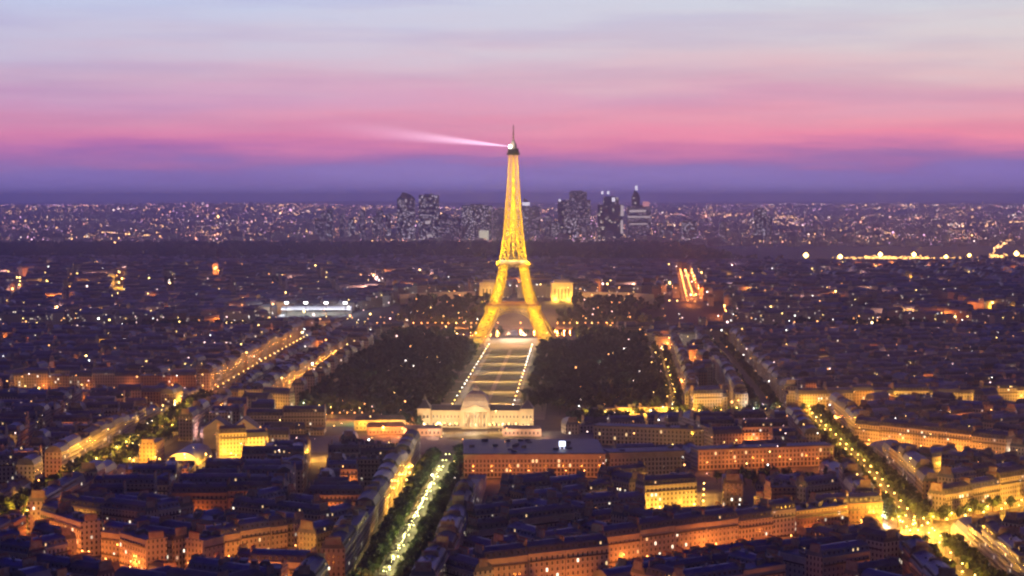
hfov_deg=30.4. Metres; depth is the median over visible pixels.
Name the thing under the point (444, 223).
office tower
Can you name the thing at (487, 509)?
apartment building
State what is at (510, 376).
lawn
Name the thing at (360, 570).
tree
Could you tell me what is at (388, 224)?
office tower
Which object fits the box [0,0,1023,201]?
sky
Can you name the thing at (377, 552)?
tree
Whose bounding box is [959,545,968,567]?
tree
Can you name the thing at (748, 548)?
apartment building
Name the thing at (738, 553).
apartment building
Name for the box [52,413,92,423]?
apartment building
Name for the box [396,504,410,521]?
tree
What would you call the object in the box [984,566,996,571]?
tree
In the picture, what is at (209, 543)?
apartment building
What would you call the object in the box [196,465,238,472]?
apartment building
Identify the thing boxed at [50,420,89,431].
apartment building
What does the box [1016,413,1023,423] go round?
apartment building
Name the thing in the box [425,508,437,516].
tree
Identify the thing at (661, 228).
office tower
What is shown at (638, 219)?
office tower
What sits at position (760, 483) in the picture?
apartment building
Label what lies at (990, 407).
apartment building
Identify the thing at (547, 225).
office tower
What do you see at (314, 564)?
apartment building
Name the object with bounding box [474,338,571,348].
forecourt
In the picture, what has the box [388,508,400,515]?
tree
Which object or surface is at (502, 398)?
lawn
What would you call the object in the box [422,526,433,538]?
tree
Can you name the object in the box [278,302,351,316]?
sports stadium
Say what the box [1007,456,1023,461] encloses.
apartment building
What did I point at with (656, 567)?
apartment building
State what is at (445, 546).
apartment building
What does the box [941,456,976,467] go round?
apartment building
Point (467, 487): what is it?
apartment building
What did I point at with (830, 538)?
apartment building
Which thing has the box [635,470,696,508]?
apartment building
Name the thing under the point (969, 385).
apartment building
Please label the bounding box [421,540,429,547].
tree
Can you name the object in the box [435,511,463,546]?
apartment building
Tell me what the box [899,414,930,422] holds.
apartment building
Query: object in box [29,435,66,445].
apartment building
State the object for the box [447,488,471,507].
apartment building
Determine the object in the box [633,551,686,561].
apartment building
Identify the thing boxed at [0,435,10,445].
apartment building
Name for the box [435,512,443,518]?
tree
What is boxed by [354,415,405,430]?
garrison wing
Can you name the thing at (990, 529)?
apartment building
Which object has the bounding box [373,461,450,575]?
road
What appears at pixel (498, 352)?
lawn
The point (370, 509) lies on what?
apartment building
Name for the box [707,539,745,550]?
apartment building
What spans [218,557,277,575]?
apartment building
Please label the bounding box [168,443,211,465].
metro station hall
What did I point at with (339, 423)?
pitch
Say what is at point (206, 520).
apartment building
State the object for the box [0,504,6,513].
tree
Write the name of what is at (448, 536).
apartment building
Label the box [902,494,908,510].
tree
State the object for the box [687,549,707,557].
apartment building
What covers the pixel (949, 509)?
tree
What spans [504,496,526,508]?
apartment building
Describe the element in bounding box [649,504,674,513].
apartment building
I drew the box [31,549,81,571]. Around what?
apartment building
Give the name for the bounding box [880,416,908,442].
apartment building
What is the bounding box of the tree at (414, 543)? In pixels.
[407,539,419,547]
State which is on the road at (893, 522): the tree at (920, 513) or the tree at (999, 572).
the tree at (920, 513)
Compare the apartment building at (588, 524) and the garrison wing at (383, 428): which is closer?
the apartment building at (588, 524)
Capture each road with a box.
[20,357,275,527]
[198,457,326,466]
[303,328,588,328]
[303,337,575,337]
[326,415,355,417]
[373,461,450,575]
[659,350,674,406]
[679,272,696,307]
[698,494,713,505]
[718,344,771,413]
[811,417,974,575]
[901,509,1023,536]
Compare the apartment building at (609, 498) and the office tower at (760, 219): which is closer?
the apartment building at (609, 498)
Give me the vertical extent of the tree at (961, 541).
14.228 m
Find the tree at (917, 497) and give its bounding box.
[912,492,922,501]
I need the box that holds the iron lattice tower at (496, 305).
[469,124,560,346]
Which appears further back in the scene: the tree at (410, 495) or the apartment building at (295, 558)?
the tree at (410, 495)
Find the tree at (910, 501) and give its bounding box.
[908,498,915,515]
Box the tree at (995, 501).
[984,495,1001,510]
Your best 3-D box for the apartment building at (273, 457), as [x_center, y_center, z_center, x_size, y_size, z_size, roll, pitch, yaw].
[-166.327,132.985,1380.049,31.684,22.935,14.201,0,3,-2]
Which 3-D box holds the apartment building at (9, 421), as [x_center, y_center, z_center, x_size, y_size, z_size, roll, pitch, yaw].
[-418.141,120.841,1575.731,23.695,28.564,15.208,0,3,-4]
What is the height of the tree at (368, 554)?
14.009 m
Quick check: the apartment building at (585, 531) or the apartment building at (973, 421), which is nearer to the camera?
the apartment building at (585, 531)
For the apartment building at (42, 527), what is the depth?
1059.72 m
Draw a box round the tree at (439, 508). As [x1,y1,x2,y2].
[435,507,445,515]
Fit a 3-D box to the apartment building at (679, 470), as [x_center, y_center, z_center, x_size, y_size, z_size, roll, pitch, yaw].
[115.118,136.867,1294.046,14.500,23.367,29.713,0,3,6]
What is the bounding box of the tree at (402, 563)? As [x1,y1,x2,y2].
[396,559,414,566]
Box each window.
[465,468,599,476]
[599,440,703,445]
[699,457,832,468]
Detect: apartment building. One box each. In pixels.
[0,408,45,429]
[0,411,29,444]
[0,411,37,430]
[0,416,28,447]
[0,424,7,437]
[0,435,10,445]
[0,448,12,482]
[0,514,13,529]
[0,526,20,543]
[0,533,46,558]
[0,553,36,571]
[1,398,34,407]
[3,444,41,456]
[9,509,26,534]
[11,401,56,417]
[12,405,51,420]
[12,449,41,479]
[20,529,67,556]
[24,563,72,575]
[27,481,63,534]
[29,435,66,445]
[30,518,77,555]
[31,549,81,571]
[40,498,73,524]
[44,423,77,432]
[46,472,78,494]
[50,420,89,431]
[50,430,71,438]
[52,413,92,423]
[54,505,101,555]
[59,491,104,526]
[66,408,103,415]
[67,556,114,575]
[77,487,106,497]
[77,552,118,570]
[86,399,119,415]
[89,390,125,401]
[89,480,126,493]
[93,472,138,483]
[101,518,137,561]
[102,471,156,492]
[102,493,157,524]
[106,489,138,499]
[119,524,167,569]
[125,463,172,473]
[132,462,177,482]
[133,511,169,525]
[137,489,193,515]
[138,520,188,567]
[139,472,170,494]
[146,494,180,519]
[159,516,199,533]
[171,480,227,511]
[176,509,235,525]
[179,470,248,482]
[184,528,224,568]
[186,553,228,572]
[195,506,223,515]
[195,518,239,556]
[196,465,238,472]
[199,553,238,561]
[202,464,241,472]
[205,458,240,468]
[212,455,262,460]
[214,552,248,562]
[216,423,246,457]
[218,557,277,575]
[223,508,270,518]
[227,477,284,511]
[231,492,274,514]
[231,513,270,548]
[235,557,288,575]
[236,543,249,557]
[239,472,268,475]
[241,456,281,464]
[242,443,304,458]
[242,462,295,489]
[245,483,285,499]
[246,406,283,424]
[248,544,316,575]
[249,472,289,484]
[261,507,305,549]
[263,453,306,484]
[264,438,310,467]
[264,511,287,548]
[273,496,330,520]
[274,437,308,471]
[280,483,295,499]
[283,404,325,432]
[286,490,322,503]
[292,552,328,575]
[296,515,335,552]
[308,481,362,505]
[312,478,359,484]
[316,474,349,481]
[320,527,353,575]
[326,457,357,480]
[328,442,359,458]
[328,499,352,521]
[329,452,379,485]
[330,521,357,570]
[331,439,390,447]
[333,508,364,564]
[339,437,371,442]
[351,505,369,551]
[358,500,375,544]
[360,446,394,462]
[410,551,443,575]
[418,542,448,575]
[432,526,459,549]
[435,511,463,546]
[443,543,451,555]
[445,549,493,575]
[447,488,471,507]
[447,501,468,537]
[450,511,466,541]
[452,476,476,504]
[455,485,474,503]
[459,540,505,555]
[462,532,492,548]
[466,498,511,520]
[466,512,508,539]
[472,539,527,575]
[485,492,504,502]
[491,531,517,544]
[497,483,516,496]
[497,522,565,534]
[499,500,574,527]
[500,467,554,486]
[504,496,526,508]
[505,518,547,540]
[509,484,534,499]
[512,472,551,488]
[518,533,565,575]
[523,485,560,498]
[523,494,558,507]
[534,522,581,539]
[545,489,582,501]
[548,470,586,487]
[552,480,588,493]
[556,516,593,531]
[559,496,596,521]
[561,530,608,575]
[579,475,613,492]
[579,486,619,508]
[581,502,633,522]
[581,528,589,534]
[584,517,624,530]
[589,518,640,567]
[597,460,648,478]
[610,467,640,492]
[610,500,644,523]
[615,550,671,566]
[618,487,646,508]
[624,503,663,521]
[626,511,674,557]
[630,557,663,575]
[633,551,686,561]
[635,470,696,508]
[645,559,684,575]
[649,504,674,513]
[656,503,682,512]
[662,553,713,567]
[671,467,688,473]
[671,508,705,551]
[672,543,715,556]
[672,558,743,575]
[678,411,721,424]
[681,501,721,512]
[687,545,721,554]
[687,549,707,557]
[689,384,722,411]
[689,410,733,425]
[694,505,738,544]
[695,414,734,426]
[705,548,730,563]
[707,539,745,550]
[713,545,753,553]
[721,469,742,505]
[722,470,743,507]
[726,546,765,562]
[731,409,766,418]
[733,416,771,425]
[735,503,773,540]
[738,416,788,440]
[739,535,773,545]
[740,504,751,508]
[740,555,785,575]
[744,540,782,553]
[753,491,763,505]
[756,470,801,492]
[757,495,795,539]
[764,478,796,501]
[765,544,797,556]
[768,469,798,482]
[774,533,814,544]
[779,544,807,575]
[789,532,841,549]
[793,520,841,537]
[794,499,799,505]
[795,497,848,529]
[796,471,838,504]
[806,534,870,575]
[808,489,848,525]
[810,522,835,537]
[822,380,856,387]
[831,528,859,540]
[835,520,880,534]
[838,457,862,489]
[842,367,875,374]
[843,554,902,575]
[847,488,882,525]
[851,475,874,492]
[855,414,885,442]
[856,523,899,560]
[879,397,904,408]
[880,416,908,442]
[888,392,916,400]
[890,383,928,396]
[898,535,908,574]
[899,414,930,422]
[902,534,934,574]
[906,418,939,447]
[908,546,942,575]
[909,376,936,384]
[914,399,939,411]
[918,408,948,416]
[919,443,956,471]
[922,410,943,422]
[922,557,958,575]
[927,478,972,520]
[929,378,965,386]
[933,367,968,377]
[936,464,976,483]
[938,412,967,423]
[938,421,979,451]
[940,396,962,404]
[940,446,971,465]
[941,403,973,415]
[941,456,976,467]
[953,417,982,428]
[962,446,992,455]
[962,471,999,514]
[963,449,988,462]
[963,458,997,476]
[967,382,998,386]
[967,517,987,552]
[969,372,1003,385]
[972,426,1015,453]
[972,510,1001,521]
[978,451,1016,463]
[979,380,1016,400]
[981,410,1018,429]
[981,517,1016,565]
[983,402,1009,411]
[984,409,1007,414]
[984,462,1023,509]
[992,420,1023,431]
[993,450,1010,456]
[993,529,1023,573]
[996,458,1019,467]
[1001,510,1023,527]
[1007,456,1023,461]
[1008,542,1023,575]
[1009,429,1023,438]
[1009,526,1023,539]
[1010,437,1023,456]
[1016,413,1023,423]
[1018,558,1023,575]
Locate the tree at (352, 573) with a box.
[347,571,360,575]
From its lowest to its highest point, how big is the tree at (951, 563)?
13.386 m
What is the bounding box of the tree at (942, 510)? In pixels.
[937,505,949,525]
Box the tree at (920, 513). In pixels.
[915,507,926,525]
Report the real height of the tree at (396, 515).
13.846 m
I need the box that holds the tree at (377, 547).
[372,544,384,568]
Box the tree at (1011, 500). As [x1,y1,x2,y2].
[1006,495,1016,510]
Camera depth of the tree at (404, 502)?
1231.36 m
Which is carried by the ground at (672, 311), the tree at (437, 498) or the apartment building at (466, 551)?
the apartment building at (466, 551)
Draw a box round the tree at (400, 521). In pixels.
[397,518,404,534]
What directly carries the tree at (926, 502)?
on the pavement at (935, 532)
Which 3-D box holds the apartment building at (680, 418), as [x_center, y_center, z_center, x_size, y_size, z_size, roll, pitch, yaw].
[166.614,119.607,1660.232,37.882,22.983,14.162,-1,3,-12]
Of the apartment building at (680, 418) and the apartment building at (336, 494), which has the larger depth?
the apartment building at (680, 418)
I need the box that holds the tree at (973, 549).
[968,546,980,553]
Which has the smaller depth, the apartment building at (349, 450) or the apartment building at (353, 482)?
the apartment building at (353, 482)
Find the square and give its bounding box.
[294,431,612,452]
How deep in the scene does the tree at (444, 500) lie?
1237.96 m
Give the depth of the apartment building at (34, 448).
1402.62 m
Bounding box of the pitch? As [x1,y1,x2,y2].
[326,421,353,426]
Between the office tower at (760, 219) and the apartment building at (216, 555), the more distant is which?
the office tower at (760, 219)
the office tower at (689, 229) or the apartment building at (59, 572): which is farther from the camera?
the office tower at (689, 229)
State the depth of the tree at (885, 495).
1250.22 m
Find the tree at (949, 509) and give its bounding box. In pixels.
[944,503,954,523]
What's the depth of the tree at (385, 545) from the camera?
1081.70 m
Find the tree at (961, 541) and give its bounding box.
[955,536,970,547]
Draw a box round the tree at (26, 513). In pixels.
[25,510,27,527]
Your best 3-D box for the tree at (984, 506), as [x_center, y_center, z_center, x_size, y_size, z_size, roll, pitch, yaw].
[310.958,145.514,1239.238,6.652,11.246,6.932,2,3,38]
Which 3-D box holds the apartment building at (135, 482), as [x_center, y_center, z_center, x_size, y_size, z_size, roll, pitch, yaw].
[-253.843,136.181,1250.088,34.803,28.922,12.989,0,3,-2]
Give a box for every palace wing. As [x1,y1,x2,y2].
[400,291,474,303]
[578,291,653,303]
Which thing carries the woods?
on the ground at (672, 311)
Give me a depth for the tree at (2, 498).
1237.71 m
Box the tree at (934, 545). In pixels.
[931,543,939,549]
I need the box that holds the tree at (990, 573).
[981,569,995,575]
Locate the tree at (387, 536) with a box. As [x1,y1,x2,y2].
[380,533,391,556]
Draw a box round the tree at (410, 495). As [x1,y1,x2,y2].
[406,492,416,502]
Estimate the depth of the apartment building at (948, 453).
1385.70 m
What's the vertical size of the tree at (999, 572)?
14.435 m
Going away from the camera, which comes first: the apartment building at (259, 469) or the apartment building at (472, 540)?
the apartment building at (472, 540)
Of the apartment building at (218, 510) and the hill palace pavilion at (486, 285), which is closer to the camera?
the apartment building at (218, 510)
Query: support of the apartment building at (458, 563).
on the ground at (672, 311)
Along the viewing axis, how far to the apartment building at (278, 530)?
1104.24 m
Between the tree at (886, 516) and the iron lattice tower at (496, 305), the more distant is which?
the iron lattice tower at (496, 305)
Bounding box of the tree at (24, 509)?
[21,504,27,512]
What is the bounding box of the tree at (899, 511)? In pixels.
[891,506,905,527]
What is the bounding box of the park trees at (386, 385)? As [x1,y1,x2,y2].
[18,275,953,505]
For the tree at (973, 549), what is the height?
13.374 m
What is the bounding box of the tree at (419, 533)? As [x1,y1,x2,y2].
[414,529,422,537]
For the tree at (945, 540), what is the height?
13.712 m
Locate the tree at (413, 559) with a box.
[408,557,417,563]
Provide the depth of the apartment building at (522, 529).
1062.93 m
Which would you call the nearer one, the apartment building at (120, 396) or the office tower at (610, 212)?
the apartment building at (120, 396)
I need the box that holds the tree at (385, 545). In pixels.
[373,541,387,563]
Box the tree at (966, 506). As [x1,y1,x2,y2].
[961,502,972,515]
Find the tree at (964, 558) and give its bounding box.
[959,551,968,572]
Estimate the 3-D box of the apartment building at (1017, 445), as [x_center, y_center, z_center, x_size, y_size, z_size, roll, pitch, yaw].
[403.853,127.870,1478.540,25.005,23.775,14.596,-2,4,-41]
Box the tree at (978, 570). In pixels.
[973,564,985,575]
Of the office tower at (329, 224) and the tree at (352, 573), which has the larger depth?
the office tower at (329, 224)
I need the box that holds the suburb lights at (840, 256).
[13,202,1023,258]
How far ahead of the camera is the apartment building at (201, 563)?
977.61 m
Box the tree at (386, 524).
[378,521,390,530]
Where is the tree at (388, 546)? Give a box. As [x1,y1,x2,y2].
[378,538,391,560]
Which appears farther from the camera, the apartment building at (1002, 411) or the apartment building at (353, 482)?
the apartment building at (1002, 411)
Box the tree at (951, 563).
[944,560,957,567]
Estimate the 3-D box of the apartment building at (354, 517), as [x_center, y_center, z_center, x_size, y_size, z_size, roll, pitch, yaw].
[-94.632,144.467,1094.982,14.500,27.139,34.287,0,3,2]
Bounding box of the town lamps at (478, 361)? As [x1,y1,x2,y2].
[8,261,1015,561]
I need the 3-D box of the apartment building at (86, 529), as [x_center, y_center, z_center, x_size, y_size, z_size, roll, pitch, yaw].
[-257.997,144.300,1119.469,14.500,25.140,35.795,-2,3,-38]
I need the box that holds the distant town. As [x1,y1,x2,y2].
[0,254,1023,575]
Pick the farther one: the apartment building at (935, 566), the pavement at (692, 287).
the pavement at (692, 287)
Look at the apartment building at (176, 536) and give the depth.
1060.74 m
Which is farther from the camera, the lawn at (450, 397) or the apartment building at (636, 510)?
the lawn at (450, 397)
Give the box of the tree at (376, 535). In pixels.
[372,532,382,538]
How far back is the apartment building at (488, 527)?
1101.03 m
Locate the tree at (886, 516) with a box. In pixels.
[883,511,892,525]
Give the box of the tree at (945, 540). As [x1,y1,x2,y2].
[939,531,952,553]
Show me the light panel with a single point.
(561, 443)
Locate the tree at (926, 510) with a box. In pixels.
[923,508,928,524]
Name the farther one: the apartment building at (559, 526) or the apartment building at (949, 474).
the apartment building at (949, 474)
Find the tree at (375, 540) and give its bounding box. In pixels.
[369,536,380,545]
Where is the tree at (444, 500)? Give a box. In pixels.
[441,496,448,505]
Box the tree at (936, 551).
[933,547,942,556]
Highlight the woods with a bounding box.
[0,239,1023,258]
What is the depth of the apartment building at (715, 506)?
1222.12 m
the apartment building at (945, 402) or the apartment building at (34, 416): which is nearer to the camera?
the apartment building at (34, 416)
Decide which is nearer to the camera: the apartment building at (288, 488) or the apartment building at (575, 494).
the apartment building at (575, 494)
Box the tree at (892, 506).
[887,504,895,519]
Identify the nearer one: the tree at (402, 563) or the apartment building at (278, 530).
the tree at (402, 563)
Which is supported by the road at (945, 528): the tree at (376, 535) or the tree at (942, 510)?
the tree at (942, 510)
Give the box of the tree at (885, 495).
[881,492,894,501]
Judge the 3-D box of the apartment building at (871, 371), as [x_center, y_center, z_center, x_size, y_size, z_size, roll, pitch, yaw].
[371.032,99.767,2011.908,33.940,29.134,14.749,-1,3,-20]
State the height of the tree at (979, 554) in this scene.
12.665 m
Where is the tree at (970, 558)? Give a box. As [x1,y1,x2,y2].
[965,551,979,575]
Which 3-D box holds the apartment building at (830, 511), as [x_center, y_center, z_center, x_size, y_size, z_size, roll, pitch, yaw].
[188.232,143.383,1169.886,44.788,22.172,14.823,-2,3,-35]
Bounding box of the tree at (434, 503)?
[428,500,439,505]
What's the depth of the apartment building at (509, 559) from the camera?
977.62 m
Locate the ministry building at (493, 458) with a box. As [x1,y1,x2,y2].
[463,438,605,477]
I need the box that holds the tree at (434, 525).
[426,521,437,537]
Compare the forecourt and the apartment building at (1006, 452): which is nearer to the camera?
the apartment building at (1006, 452)
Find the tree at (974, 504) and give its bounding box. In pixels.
[967,498,982,513]
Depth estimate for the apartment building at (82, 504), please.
1160.87 m
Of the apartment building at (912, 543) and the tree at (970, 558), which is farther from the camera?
the tree at (970, 558)
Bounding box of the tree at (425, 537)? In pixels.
[419,534,433,546]
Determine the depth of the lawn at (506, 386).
2088.97 m
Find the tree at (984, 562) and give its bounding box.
[977,557,989,569]
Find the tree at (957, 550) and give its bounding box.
[953,543,961,562]
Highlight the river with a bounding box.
[303,330,576,335]
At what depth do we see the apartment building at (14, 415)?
1597.90 m
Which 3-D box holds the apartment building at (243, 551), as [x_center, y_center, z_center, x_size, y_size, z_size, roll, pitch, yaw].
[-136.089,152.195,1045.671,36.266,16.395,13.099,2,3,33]
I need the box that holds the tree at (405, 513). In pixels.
[395,509,407,519]
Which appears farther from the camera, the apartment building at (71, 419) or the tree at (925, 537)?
the apartment building at (71, 419)
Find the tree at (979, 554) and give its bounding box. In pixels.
[967,551,983,556]
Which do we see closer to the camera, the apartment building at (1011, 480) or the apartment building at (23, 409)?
the apartment building at (1011, 480)
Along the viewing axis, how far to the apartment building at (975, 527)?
1099.93 m
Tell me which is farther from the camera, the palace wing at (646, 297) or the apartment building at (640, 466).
the palace wing at (646, 297)
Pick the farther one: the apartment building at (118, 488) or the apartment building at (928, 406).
the apartment building at (928, 406)
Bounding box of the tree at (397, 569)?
[394,564,408,574]
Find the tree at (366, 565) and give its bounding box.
[358,560,372,575]
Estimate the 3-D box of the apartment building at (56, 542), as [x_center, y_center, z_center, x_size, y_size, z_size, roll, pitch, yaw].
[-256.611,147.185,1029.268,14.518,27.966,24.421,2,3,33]
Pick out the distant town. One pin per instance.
(154, 368)
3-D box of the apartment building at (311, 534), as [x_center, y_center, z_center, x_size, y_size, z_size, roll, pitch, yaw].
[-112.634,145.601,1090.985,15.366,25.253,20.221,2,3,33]
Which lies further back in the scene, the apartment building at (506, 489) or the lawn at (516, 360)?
the lawn at (516, 360)
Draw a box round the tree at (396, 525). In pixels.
[390,521,401,542]
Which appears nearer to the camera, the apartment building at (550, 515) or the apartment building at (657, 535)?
the apartment building at (657, 535)
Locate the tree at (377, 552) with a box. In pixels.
[371,548,384,571]
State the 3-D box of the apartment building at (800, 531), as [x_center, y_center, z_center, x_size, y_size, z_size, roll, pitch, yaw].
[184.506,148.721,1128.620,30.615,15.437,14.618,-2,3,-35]
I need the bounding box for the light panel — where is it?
[559,441,564,445]
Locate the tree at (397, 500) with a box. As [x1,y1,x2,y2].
[393,496,402,504]
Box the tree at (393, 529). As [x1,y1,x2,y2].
[385,524,398,546]
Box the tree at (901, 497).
[898,493,907,508]
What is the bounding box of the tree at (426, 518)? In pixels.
[417,516,430,525]
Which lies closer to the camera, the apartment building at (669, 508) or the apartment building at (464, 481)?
the apartment building at (669, 508)
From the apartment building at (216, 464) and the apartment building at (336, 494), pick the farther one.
the apartment building at (216, 464)
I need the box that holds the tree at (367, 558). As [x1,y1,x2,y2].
[361,556,371,561]
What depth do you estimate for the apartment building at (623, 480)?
1265.74 m
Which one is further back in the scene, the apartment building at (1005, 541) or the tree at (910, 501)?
the tree at (910, 501)
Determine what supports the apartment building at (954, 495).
on the ground at (672, 311)
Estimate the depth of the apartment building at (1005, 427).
1542.59 m
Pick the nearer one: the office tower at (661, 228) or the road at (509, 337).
the road at (509, 337)
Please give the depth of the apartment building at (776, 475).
1260.63 m
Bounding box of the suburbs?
[0,202,1023,246]
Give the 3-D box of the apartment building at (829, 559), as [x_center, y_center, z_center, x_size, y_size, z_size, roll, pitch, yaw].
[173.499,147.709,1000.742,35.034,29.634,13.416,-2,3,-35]
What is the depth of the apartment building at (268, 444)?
1466.78 m
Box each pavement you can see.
[20,339,302,508]
[26,434,177,534]
[677,271,685,307]
[686,271,699,307]
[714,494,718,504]
[825,424,971,571]
[834,458,891,529]
[900,507,1023,532]
[928,532,950,537]
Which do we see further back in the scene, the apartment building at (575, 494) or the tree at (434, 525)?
the apartment building at (575, 494)
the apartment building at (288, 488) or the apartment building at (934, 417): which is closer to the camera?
the apartment building at (288, 488)
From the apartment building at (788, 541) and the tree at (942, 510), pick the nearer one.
the apartment building at (788, 541)
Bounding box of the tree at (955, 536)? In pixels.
[949,533,964,542]
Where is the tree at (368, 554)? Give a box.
[366,551,374,560]
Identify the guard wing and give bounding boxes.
[403,425,441,435]
[502,425,541,435]
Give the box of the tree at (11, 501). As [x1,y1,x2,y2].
[1,497,16,509]
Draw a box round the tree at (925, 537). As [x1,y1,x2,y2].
[918,534,930,541]
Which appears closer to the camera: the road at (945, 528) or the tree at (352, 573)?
the tree at (352, 573)
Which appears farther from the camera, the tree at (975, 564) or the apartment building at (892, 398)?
the apartment building at (892, 398)
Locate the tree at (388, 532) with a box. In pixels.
[384,529,392,541]
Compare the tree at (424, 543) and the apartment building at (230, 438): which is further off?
the apartment building at (230, 438)
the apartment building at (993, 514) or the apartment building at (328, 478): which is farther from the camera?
the apartment building at (328, 478)
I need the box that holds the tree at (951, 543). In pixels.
[947,539,956,558]
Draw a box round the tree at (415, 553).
[402,549,419,558]
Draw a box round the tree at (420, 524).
[416,520,426,531]
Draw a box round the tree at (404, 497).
[400,493,406,501]
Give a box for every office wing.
[593,423,703,445]
[603,445,685,475]
[689,442,834,470]
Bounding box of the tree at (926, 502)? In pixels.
[915,499,931,518]
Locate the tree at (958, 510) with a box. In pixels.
[954,505,963,517]
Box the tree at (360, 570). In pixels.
[354,565,372,575]
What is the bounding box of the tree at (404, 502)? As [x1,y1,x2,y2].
[398,500,409,504]
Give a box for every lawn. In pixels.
[443,393,459,402]
[447,433,540,440]
[450,382,466,391]
[457,373,471,380]
[463,364,477,371]
[468,382,493,391]
[470,357,481,362]
[474,373,497,380]
[476,350,485,355]
[479,364,501,371]
[485,357,504,363]
[489,350,508,355]
[490,393,514,402]
[494,382,518,391]
[499,373,521,380]
[503,364,524,371]
[506,357,526,363]
[510,350,528,355]
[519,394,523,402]
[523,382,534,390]
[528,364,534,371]
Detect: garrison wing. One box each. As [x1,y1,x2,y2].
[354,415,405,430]
[366,422,404,434]
[398,412,415,424]
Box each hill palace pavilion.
[479,275,500,300]
[551,275,572,300]
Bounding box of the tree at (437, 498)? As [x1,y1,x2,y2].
[428,496,441,508]
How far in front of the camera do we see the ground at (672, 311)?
4132.43 m
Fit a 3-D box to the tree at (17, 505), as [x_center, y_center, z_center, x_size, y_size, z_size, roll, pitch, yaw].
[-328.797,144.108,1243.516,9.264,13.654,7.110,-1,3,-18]
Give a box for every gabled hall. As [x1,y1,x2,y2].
[203,415,232,448]
[233,415,259,429]
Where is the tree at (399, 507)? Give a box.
[396,504,409,516]
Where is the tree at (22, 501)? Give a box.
[16,493,26,508]
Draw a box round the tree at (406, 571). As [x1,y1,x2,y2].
[398,564,413,575]
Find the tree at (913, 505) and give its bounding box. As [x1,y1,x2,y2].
[908,501,918,518]
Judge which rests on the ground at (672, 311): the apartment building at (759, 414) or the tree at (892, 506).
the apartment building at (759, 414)
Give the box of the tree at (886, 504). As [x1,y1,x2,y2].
[882,497,889,519]
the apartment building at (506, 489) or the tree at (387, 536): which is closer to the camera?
the tree at (387, 536)
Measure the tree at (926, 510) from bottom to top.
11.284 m
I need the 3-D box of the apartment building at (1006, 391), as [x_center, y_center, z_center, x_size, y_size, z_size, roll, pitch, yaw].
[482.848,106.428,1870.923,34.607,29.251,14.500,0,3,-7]
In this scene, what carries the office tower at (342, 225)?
on the ground at (672, 311)
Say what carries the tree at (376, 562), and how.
on the road at (424, 507)
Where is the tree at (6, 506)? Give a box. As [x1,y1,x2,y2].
[1,503,9,514]
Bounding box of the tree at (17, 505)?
[13,496,19,509]
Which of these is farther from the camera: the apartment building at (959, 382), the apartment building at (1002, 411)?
the apartment building at (959, 382)
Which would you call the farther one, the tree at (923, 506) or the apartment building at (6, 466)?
the apartment building at (6, 466)
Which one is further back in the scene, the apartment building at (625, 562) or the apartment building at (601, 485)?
the apartment building at (601, 485)
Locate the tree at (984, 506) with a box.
[980,501,989,514]
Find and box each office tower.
[314,216,320,238]
[321,212,326,241]
[327,207,332,240]
[340,214,344,237]
[349,218,354,236]
[360,210,365,240]
[373,216,375,238]
[376,208,383,239]
[386,214,390,239]
[397,192,414,241]
[419,194,438,239]
[439,213,449,236]
[449,216,461,239]
[462,204,491,239]
[493,207,506,239]
[522,198,529,238]
[529,205,539,239]
[544,215,551,236]
[552,218,558,238]
[558,199,562,232]
[563,189,590,232]
[565,217,577,241]
[578,223,594,239]
[597,191,623,239]
[627,202,650,238]
[632,185,639,205]
[658,222,663,237]
[666,226,672,237]
[681,218,696,240]
[719,221,725,239]
[754,208,766,239]
[766,215,771,234]
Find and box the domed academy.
[417,386,533,428]
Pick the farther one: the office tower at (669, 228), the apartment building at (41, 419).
the office tower at (669, 228)
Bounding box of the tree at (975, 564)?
[972,560,979,572]
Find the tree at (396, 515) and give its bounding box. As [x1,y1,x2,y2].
[383,513,400,520]
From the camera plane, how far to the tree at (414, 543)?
1078.01 m
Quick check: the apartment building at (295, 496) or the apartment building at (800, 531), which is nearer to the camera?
the apartment building at (800, 531)
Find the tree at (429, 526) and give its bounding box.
[425,523,433,532]
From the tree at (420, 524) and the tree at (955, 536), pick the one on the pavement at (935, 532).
the tree at (955, 536)
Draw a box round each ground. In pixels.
[0,201,1023,574]
[441,348,547,419]
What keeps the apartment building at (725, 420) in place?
on the ground at (672, 311)
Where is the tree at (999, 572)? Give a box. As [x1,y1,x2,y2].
[995,569,1006,575]
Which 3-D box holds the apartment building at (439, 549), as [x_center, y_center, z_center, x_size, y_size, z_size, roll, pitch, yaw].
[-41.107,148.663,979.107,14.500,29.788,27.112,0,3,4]
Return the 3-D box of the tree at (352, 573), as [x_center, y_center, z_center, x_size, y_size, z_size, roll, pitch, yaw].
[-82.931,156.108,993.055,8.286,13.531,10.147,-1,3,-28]
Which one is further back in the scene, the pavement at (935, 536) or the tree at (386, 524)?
the pavement at (935, 536)
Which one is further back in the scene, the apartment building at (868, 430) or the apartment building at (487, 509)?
the apartment building at (868, 430)
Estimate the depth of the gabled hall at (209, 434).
1577.13 m
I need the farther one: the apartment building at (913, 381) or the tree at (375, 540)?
the apartment building at (913, 381)
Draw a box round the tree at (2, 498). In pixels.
[0,495,6,502]
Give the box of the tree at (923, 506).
[920,504,930,520]
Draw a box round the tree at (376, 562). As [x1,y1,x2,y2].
[368,558,380,575]
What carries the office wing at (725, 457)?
on the ground at (672, 311)
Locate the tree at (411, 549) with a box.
[406,546,416,553]
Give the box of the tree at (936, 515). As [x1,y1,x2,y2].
[926,509,939,526]
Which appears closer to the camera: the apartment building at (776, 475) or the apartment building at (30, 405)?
the apartment building at (776, 475)

